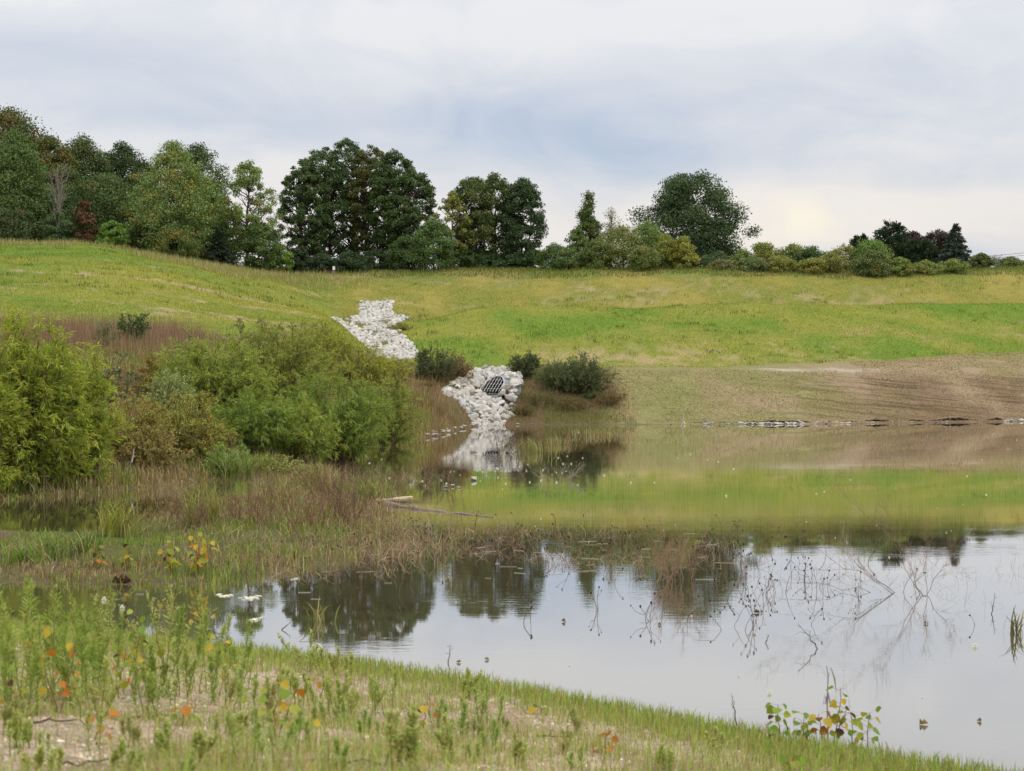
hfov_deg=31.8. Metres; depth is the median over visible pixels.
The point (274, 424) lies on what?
willow bush
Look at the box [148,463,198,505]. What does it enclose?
dead brush
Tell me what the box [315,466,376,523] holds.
dead brush
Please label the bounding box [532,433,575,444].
grass clump
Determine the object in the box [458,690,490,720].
weed
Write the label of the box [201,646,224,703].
tall weed
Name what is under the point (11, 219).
shrub
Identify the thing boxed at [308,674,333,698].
poplar seedling
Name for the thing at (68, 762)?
stick
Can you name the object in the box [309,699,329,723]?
weed
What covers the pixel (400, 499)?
plank
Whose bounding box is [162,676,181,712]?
weed
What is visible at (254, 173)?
cottonwood tree
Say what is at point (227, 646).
tall weed
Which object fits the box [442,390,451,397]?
riprap stone
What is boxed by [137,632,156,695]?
tall weed
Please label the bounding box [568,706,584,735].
weed
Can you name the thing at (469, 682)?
flowering weed
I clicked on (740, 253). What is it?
shrub
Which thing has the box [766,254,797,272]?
shrub
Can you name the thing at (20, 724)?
weed
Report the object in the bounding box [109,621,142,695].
tall weed
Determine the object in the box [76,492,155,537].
grass clump
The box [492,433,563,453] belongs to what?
grass clump
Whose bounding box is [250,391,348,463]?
willow bush
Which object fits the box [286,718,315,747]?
weed
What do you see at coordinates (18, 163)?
ash tree
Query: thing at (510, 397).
riprap stone
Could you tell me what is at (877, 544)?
dead shrub
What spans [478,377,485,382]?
riprap stone
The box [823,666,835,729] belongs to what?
dead stalk
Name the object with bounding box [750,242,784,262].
shrub
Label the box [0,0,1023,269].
sky
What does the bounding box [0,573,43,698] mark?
tall weed
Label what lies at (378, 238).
maple tree
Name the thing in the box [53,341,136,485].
willow bush
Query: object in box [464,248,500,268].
shrub
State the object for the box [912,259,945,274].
shrub
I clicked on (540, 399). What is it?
scrub
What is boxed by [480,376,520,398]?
culvert
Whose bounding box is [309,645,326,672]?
flowering weed
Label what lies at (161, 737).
flowering weed
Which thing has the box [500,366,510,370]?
riprap stone
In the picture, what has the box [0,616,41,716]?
tall weed
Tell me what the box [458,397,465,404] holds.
riprap stone
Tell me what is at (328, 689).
flowering weed
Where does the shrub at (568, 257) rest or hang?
on the ground at (848, 381)
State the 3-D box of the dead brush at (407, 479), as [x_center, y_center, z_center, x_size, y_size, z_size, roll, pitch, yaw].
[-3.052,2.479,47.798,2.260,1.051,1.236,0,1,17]
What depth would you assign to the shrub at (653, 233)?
152.04 m
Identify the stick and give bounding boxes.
[33,718,77,723]
[45,758,108,766]
[309,758,396,765]
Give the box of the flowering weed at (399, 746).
[379,707,417,770]
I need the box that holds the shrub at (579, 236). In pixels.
[566,228,588,267]
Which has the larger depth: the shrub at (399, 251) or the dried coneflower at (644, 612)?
the shrub at (399, 251)
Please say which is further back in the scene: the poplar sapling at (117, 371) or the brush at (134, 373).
the brush at (134, 373)
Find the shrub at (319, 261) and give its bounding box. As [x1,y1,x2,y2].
[302,252,334,273]
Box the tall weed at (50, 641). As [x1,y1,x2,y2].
[41,583,62,699]
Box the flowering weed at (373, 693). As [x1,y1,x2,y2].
[350,673,386,716]
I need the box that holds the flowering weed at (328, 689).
[307,674,342,719]
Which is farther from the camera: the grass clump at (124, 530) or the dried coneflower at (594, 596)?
the grass clump at (124, 530)
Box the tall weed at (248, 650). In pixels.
[230,619,253,679]
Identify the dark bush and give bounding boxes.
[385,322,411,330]
[408,342,459,382]
[443,350,474,381]
[504,348,543,378]
[532,354,583,391]
[554,350,622,394]
[580,389,605,398]
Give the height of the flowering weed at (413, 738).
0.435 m
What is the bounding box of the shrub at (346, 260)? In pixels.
[331,250,372,273]
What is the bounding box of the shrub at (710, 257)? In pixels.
[698,251,731,267]
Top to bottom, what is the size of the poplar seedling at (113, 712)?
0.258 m
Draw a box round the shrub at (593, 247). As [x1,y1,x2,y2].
[580,236,614,269]
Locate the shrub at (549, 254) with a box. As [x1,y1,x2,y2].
[533,242,569,269]
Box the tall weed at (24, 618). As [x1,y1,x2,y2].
[16,576,38,698]
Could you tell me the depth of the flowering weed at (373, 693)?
15.48 m
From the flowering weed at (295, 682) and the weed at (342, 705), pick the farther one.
the flowering weed at (295, 682)
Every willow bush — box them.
[0,297,114,495]
[0,338,37,495]
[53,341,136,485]
[132,327,280,422]
[192,383,314,457]
[214,314,362,407]
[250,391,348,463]
[275,317,359,369]
[277,363,399,460]
[306,331,404,390]
[344,372,425,445]
[364,352,418,388]
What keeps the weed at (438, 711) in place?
on the ground at (848, 381)
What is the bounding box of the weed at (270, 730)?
[253,708,295,768]
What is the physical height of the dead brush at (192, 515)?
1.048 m
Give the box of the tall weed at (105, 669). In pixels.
[65,653,123,725]
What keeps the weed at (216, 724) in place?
on the ground at (848, 381)
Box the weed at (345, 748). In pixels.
[331,734,349,767]
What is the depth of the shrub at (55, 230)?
148.06 m
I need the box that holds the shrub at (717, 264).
[706,258,740,269]
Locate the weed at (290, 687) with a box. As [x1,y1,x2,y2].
[288,675,299,693]
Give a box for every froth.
[216,594,232,596]
[238,595,260,599]
[248,616,264,621]
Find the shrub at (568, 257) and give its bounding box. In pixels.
[553,246,585,269]
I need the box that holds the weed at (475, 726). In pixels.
[463,715,484,739]
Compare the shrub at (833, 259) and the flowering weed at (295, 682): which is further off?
the shrub at (833, 259)
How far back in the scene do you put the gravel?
14.10 m
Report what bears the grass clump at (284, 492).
on the ground at (848, 381)
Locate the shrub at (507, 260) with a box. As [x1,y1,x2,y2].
[491,251,529,268]
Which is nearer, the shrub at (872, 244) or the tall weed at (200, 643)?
the tall weed at (200, 643)
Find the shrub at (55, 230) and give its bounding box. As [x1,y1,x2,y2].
[36,211,81,241]
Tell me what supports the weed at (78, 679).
on the ground at (848, 381)
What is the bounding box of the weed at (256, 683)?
[231,666,260,723]
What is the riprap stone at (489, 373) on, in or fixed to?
on the ground at (848, 381)
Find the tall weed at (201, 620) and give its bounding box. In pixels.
[194,591,227,693]
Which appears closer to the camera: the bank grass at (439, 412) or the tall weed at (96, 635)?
the tall weed at (96, 635)
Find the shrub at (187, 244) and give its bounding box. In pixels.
[149,223,201,259]
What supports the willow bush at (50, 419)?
on the ground at (848, 381)
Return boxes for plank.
[376,498,405,500]
[393,496,412,498]
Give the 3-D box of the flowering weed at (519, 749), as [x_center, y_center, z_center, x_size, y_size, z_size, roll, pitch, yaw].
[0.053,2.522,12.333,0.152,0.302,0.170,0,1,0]
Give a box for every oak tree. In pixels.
[97,140,155,218]
[625,169,762,267]
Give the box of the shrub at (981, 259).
[969,252,994,269]
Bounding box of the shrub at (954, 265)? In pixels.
[938,258,969,273]
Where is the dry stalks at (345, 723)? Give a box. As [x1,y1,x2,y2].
[0,631,964,770]
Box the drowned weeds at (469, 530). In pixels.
[181,518,780,579]
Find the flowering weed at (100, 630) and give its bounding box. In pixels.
[92,592,120,701]
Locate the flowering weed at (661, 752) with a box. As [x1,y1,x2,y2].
[654,742,676,770]
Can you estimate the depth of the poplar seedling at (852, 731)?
16.89 m
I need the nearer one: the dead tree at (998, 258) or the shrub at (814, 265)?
the shrub at (814, 265)
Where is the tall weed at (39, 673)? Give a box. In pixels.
[24,615,51,716]
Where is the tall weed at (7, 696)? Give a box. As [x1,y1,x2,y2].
[0,591,23,704]
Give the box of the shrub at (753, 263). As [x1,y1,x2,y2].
[737,256,768,271]
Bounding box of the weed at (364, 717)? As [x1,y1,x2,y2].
[356,707,372,738]
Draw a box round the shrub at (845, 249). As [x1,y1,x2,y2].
[831,243,857,270]
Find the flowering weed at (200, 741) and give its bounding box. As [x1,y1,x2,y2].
[186,725,218,764]
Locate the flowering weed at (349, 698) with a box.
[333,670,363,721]
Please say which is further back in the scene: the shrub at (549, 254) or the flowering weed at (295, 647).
the shrub at (549, 254)
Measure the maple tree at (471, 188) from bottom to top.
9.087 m
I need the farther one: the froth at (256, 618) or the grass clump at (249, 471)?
the grass clump at (249, 471)
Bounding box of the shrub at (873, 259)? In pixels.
[850,249,893,277]
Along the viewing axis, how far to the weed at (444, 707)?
15.20 m
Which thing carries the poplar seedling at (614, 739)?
on the ground at (848, 381)
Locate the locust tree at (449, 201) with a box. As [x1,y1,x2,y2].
[425,190,472,265]
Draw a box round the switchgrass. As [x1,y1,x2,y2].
[0,306,230,362]
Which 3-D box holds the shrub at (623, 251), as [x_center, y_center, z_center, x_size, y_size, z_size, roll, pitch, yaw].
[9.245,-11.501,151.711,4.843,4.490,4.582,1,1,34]
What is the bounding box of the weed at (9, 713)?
[0,690,29,737]
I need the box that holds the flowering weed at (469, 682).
[459,666,481,698]
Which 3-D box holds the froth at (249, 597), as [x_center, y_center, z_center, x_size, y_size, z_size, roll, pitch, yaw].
[-3.923,3.168,26.866,0.342,0.024,0.515,0,1,0]
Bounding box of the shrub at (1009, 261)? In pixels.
[996,256,1023,267]
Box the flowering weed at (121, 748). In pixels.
[107,735,146,770]
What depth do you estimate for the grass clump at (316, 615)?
24.48 m
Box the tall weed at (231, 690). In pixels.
[219,662,244,708]
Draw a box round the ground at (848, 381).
[0,243,1023,770]
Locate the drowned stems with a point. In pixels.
(875, 573)
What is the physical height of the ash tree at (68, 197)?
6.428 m
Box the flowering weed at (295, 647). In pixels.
[277,628,318,669]
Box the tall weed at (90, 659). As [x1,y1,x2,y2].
[86,641,115,706]
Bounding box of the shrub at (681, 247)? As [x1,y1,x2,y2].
[665,236,700,268]
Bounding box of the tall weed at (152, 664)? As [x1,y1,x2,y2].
[145,642,168,697]
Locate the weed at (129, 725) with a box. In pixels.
[116,713,143,748]
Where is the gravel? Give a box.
[0,633,872,770]
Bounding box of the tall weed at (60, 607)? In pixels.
[49,592,72,693]
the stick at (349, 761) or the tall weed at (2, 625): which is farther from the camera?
the tall weed at (2, 625)
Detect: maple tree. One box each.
[0,105,58,207]
[22,134,84,199]
[51,132,120,240]
[61,171,147,243]
[69,199,98,243]
[112,192,166,250]
[128,158,165,220]
[165,141,232,239]
[190,192,243,261]
[276,158,336,260]
[295,146,354,270]
[320,137,374,268]
[343,144,400,252]
[363,148,419,250]
[382,166,442,251]
[447,176,498,254]
[469,172,524,254]
[494,177,548,265]
[892,230,930,257]
[923,228,968,260]
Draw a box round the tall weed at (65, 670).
[58,627,82,711]
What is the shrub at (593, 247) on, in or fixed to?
on the ground at (848, 381)
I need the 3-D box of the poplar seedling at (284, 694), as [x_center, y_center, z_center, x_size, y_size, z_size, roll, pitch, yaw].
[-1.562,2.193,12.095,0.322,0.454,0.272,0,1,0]
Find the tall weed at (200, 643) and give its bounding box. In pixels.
[166,606,213,693]
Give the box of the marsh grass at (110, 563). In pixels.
[0,460,492,590]
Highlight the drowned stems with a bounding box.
[704,544,1023,609]
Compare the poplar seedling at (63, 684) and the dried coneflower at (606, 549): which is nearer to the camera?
the poplar seedling at (63, 684)
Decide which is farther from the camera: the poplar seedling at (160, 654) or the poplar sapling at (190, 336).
the poplar sapling at (190, 336)
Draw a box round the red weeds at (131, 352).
[82,324,241,476]
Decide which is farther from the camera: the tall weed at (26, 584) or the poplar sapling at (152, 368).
the poplar sapling at (152, 368)
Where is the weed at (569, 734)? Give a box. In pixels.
[560,724,573,747]
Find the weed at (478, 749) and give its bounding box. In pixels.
[465,742,482,761]
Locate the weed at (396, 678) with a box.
[372,668,399,715]
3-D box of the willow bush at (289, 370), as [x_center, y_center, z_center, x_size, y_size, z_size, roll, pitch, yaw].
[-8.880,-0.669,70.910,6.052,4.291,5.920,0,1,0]
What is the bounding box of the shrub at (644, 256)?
[626,244,664,270]
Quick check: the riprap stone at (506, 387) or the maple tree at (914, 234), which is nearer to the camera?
the riprap stone at (506, 387)
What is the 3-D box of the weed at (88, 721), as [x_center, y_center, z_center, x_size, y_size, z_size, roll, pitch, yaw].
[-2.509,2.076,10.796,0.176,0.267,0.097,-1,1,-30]
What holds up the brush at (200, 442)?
on the ground at (848, 381)
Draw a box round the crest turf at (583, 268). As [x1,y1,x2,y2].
[331,265,1023,279]
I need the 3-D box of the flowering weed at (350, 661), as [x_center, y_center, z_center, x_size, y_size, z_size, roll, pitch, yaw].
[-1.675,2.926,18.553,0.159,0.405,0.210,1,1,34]
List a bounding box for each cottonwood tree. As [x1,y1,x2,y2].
[118,139,232,258]
[209,159,283,265]
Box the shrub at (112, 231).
[92,220,130,247]
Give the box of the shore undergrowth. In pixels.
[0,333,430,499]
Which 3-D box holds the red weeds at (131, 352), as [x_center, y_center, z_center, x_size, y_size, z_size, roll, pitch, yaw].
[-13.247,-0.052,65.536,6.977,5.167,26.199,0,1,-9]
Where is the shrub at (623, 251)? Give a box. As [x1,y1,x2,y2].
[599,224,653,268]
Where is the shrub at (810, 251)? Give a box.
[795,245,826,266]
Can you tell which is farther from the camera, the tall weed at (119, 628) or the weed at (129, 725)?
the tall weed at (119, 628)
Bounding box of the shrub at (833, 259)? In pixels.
[819,250,848,272]
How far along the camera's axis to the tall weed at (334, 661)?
19.09 m
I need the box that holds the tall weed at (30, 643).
[1,599,37,701]
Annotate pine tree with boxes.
[846,232,870,267]
[870,219,910,264]
[894,237,940,263]
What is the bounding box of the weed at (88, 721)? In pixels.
[81,710,106,750]
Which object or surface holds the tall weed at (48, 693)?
on the ground at (848, 381)
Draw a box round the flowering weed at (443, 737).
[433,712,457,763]
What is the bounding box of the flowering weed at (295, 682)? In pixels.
[288,668,311,707]
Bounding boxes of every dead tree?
[43,167,74,239]
[991,254,1002,266]
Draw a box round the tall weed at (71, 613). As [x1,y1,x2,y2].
[67,589,91,695]
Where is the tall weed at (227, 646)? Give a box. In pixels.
[217,613,235,688]
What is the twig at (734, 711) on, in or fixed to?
on the pond water
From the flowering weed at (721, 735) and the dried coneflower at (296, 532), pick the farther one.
the dried coneflower at (296, 532)
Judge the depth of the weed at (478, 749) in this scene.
11.97 m
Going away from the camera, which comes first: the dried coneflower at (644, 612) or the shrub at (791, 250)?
the dried coneflower at (644, 612)
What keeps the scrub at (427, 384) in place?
on the ground at (848, 381)
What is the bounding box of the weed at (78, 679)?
[66,670,84,709]
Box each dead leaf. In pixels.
[112,574,131,582]
[919,719,927,723]
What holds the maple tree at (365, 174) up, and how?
on the ground at (848, 381)
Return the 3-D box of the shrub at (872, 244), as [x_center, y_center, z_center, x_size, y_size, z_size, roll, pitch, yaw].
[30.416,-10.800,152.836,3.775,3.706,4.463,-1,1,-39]
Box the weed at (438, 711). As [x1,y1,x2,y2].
[427,704,441,728]
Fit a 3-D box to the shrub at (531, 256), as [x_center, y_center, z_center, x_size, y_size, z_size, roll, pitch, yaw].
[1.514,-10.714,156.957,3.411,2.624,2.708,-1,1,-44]
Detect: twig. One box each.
[731,695,736,726]
[798,625,817,648]
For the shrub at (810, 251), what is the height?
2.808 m
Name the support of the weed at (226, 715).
on the ground at (848, 381)
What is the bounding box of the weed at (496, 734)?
[478,717,501,753]
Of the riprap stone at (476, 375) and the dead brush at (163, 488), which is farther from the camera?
the riprap stone at (476, 375)
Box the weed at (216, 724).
[196,710,220,735]
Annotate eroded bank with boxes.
[742,419,809,421]
[865,418,888,420]
[894,419,994,420]
[933,416,970,419]
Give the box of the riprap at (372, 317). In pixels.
[330,300,418,359]
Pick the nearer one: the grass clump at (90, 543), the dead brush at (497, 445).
the grass clump at (90, 543)
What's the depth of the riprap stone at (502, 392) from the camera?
98.12 m
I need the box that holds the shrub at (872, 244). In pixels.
[846,236,894,271]
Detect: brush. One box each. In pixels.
[0,460,460,566]
[90,361,162,398]
[101,383,174,457]
[104,425,194,472]
[144,366,201,429]
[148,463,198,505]
[149,389,238,463]
[162,486,232,533]
[179,472,279,525]
[200,441,255,476]
[231,470,388,534]
[241,452,322,475]
[267,447,364,500]
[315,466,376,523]
[353,463,432,491]
[417,450,465,482]
[478,413,538,452]
[513,461,585,480]
[639,516,715,585]
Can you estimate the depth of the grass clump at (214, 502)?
37.34 m
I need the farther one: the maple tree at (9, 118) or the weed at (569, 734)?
the maple tree at (9, 118)
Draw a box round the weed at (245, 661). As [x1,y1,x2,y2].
[230,649,255,687]
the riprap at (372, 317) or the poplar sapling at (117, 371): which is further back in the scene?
the riprap at (372, 317)
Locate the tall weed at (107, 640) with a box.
[75,617,114,705]
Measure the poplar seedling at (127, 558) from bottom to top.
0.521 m
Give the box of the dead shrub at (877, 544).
[749,438,969,594]
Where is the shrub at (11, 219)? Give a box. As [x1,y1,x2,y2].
[0,207,48,242]
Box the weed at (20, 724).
[1,712,27,755]
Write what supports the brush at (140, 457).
on the ground at (848, 381)
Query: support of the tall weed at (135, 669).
on the ground at (848, 381)
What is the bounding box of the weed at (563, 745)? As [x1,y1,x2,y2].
[561,737,570,755]
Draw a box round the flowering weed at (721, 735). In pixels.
[704,725,724,746]
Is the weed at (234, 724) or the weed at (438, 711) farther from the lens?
the weed at (438, 711)
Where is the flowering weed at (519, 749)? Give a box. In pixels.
[510,731,528,767]
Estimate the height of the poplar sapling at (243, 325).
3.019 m
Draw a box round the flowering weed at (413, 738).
[402,701,425,770]
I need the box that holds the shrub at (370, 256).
[362,248,399,270]
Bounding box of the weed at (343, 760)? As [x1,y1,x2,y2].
[333,755,348,769]
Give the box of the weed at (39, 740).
[34,730,52,766]
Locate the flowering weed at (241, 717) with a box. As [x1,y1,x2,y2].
[225,710,251,735]
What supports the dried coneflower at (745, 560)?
in the pond water
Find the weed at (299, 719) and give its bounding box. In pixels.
[290,708,303,744]
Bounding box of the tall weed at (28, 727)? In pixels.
[9,709,35,749]
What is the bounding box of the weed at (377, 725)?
[373,713,391,746]
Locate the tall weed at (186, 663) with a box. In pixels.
[180,647,199,697]
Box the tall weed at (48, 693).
[20,611,72,705]
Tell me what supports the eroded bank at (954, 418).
on the ground at (848, 381)
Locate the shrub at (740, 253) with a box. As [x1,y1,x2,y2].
[730,248,752,262]
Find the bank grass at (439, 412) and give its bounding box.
[351,358,636,447]
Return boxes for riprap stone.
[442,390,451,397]
[454,377,467,383]
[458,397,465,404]
[463,387,472,391]
[468,413,477,419]
[471,372,481,378]
[472,380,480,388]
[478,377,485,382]
[482,407,492,412]
[486,371,494,375]
[490,402,498,408]
[496,400,504,405]
[498,389,505,395]
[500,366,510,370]
[502,384,511,391]
[507,394,516,402]
[509,378,521,383]
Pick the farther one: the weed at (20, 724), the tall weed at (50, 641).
the tall weed at (50, 641)
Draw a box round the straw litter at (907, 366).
[593,353,1023,422]
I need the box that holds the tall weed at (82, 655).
[60,632,109,710]
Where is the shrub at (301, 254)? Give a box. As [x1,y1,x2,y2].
[285,247,311,273]
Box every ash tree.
[0,128,68,238]
[29,184,99,241]
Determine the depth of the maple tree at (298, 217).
158.87 m
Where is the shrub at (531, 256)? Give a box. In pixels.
[511,248,546,268]
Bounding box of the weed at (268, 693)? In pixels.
[262,673,289,722]
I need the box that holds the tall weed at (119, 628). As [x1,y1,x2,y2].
[80,616,128,695]
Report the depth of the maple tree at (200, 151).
163.32 m
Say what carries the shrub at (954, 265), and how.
on the ground at (848, 381)
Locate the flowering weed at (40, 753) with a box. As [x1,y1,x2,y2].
[19,744,66,770]
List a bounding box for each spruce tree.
[204,226,240,267]
[933,223,971,267]
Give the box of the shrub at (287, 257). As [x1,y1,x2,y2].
[264,243,294,273]
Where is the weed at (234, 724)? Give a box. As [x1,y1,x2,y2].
[227,713,239,751]
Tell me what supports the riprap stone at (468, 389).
on the ground at (848, 381)
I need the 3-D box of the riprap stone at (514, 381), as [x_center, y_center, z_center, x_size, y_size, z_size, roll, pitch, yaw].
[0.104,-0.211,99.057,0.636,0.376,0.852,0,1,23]
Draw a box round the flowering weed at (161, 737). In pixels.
[152,718,176,757]
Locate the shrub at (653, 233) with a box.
[620,218,664,263]
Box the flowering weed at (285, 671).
[270,663,290,694]
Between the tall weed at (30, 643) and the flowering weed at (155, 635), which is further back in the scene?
the flowering weed at (155, 635)
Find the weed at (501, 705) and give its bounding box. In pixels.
[471,681,506,729]
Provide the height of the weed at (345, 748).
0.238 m
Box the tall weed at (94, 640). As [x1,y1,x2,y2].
[39,601,100,695]
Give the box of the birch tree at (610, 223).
[600,207,626,247]
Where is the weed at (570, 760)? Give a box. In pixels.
[566,745,586,770]
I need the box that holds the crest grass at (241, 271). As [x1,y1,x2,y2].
[0,236,390,290]
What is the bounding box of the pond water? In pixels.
[0,422,1023,770]
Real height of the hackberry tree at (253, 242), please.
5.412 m
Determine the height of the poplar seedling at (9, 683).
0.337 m
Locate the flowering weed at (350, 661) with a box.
[340,650,356,684]
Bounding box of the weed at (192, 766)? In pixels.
[180,748,196,770]
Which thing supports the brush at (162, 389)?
on the ground at (848, 381)
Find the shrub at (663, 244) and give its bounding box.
[652,234,682,268]
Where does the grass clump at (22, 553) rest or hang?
on the ground at (848, 381)
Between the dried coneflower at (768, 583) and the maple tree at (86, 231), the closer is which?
the dried coneflower at (768, 583)
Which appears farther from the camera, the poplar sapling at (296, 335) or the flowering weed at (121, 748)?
the poplar sapling at (296, 335)
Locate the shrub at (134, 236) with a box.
[126,218,158,251]
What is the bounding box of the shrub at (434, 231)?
[403,218,459,270]
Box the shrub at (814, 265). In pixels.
[796,257,829,274]
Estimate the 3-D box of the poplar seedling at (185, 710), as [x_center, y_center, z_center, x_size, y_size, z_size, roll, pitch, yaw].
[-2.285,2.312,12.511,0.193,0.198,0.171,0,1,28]
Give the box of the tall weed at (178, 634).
[166,603,186,695]
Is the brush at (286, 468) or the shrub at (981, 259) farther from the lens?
the shrub at (981, 259)
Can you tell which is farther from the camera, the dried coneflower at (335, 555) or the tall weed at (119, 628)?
the dried coneflower at (335, 555)
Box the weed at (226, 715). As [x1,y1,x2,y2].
[223,705,264,767]
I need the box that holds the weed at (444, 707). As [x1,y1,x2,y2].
[435,697,448,724]
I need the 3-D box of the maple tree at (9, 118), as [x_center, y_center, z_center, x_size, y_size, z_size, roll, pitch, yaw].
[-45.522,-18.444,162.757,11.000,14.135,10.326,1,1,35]
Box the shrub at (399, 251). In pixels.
[385,234,423,270]
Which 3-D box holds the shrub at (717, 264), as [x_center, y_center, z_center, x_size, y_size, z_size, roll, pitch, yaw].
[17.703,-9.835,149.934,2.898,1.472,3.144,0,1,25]
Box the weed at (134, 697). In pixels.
[129,671,165,714]
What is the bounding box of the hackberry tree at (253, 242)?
[232,219,283,271]
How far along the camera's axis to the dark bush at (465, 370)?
99.69 m
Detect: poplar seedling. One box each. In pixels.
[0,673,30,706]
[25,628,80,712]
[83,710,119,744]
[89,545,107,568]
[108,646,138,697]
[119,544,137,569]
[121,609,147,693]
[154,649,175,696]
[157,539,182,573]
[172,703,197,725]
[187,532,217,573]
[205,628,237,688]
[240,667,268,706]
[257,680,304,736]
[285,718,320,728]
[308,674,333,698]
[416,702,437,728]
[528,704,548,714]
[593,730,618,752]
[765,702,790,740]
[778,753,806,770]
[791,710,816,736]
[808,711,836,736]
[825,685,855,738]
[837,710,863,740]
[854,706,880,747]
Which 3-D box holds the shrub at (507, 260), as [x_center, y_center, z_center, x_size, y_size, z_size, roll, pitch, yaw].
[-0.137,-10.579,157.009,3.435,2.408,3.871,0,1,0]
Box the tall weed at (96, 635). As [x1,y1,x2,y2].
[86,606,112,687]
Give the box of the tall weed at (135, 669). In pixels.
[128,650,158,718]
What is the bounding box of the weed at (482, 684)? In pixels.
[479,676,485,695]
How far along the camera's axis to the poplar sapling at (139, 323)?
79.70 m
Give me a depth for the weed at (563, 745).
14.43 m
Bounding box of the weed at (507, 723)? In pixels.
[496,715,509,729]
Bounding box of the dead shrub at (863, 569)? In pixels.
[749,498,925,592]
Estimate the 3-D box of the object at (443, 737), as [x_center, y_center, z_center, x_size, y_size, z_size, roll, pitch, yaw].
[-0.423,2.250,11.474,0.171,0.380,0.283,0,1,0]
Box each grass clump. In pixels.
[0,538,51,567]
[2,462,54,494]
[9,524,92,561]
[63,526,110,554]
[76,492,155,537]
[161,480,239,527]
[189,446,292,481]
[255,476,317,503]
[275,456,342,492]
[303,596,339,622]
[343,477,389,500]
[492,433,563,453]
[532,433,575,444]
[567,426,627,436]
[1003,605,1023,634]
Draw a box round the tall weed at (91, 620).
[26,580,97,701]
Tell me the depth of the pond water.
28.84 m
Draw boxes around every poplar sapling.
[90,320,121,352]
[99,350,143,411]
[109,311,151,348]
[135,351,178,398]
[165,335,193,367]
[224,315,276,364]
[284,322,306,357]
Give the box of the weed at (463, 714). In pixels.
[448,699,468,739]
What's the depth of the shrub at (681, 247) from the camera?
149.39 m
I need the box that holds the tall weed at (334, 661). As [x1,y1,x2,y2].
[326,646,342,678]
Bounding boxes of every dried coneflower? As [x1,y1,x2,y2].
[291,522,301,543]
[331,545,341,570]
[410,537,427,556]
[589,586,601,609]
[603,542,613,561]
[630,601,651,620]
[633,531,645,552]
[739,549,749,575]
[741,595,754,624]
[758,574,777,593]
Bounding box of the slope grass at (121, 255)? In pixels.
[0,241,1023,369]
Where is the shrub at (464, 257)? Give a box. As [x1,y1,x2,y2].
[436,247,479,268]
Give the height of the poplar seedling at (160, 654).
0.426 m
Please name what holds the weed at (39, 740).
on the ground at (848, 381)
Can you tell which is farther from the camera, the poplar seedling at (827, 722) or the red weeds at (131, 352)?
the red weeds at (131, 352)
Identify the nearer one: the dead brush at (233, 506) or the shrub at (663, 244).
the dead brush at (233, 506)
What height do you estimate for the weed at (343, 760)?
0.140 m
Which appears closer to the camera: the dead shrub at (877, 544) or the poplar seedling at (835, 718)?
the poplar seedling at (835, 718)
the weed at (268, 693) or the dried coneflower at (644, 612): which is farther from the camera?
the dried coneflower at (644, 612)
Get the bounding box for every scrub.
[414,381,444,386]
[441,384,461,388]
[502,401,537,414]
[515,387,562,407]
[554,394,593,410]
[585,389,633,405]
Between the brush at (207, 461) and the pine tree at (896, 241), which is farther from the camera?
the pine tree at (896, 241)
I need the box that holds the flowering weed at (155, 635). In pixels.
[118,584,193,697]
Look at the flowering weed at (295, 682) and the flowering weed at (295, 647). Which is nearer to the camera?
the flowering weed at (295, 682)
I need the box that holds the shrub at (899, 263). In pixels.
[887,256,915,275]
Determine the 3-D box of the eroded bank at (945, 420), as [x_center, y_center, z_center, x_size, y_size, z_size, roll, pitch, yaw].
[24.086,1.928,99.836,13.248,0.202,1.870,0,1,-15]
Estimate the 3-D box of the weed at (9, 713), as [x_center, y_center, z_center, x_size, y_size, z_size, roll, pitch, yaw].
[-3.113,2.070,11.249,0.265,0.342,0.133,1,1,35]
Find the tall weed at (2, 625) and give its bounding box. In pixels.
[0,613,8,676]
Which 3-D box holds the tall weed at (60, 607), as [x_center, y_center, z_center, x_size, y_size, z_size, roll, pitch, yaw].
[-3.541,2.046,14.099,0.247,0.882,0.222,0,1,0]
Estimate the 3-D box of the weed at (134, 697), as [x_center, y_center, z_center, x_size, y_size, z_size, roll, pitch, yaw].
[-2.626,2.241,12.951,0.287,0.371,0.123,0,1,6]
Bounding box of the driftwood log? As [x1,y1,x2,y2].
[382,501,491,516]
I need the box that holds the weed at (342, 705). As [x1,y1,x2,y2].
[331,695,351,722]
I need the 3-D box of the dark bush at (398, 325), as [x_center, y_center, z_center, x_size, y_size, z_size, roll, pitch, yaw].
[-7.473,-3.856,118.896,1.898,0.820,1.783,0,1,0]
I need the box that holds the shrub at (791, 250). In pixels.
[773,242,806,262]

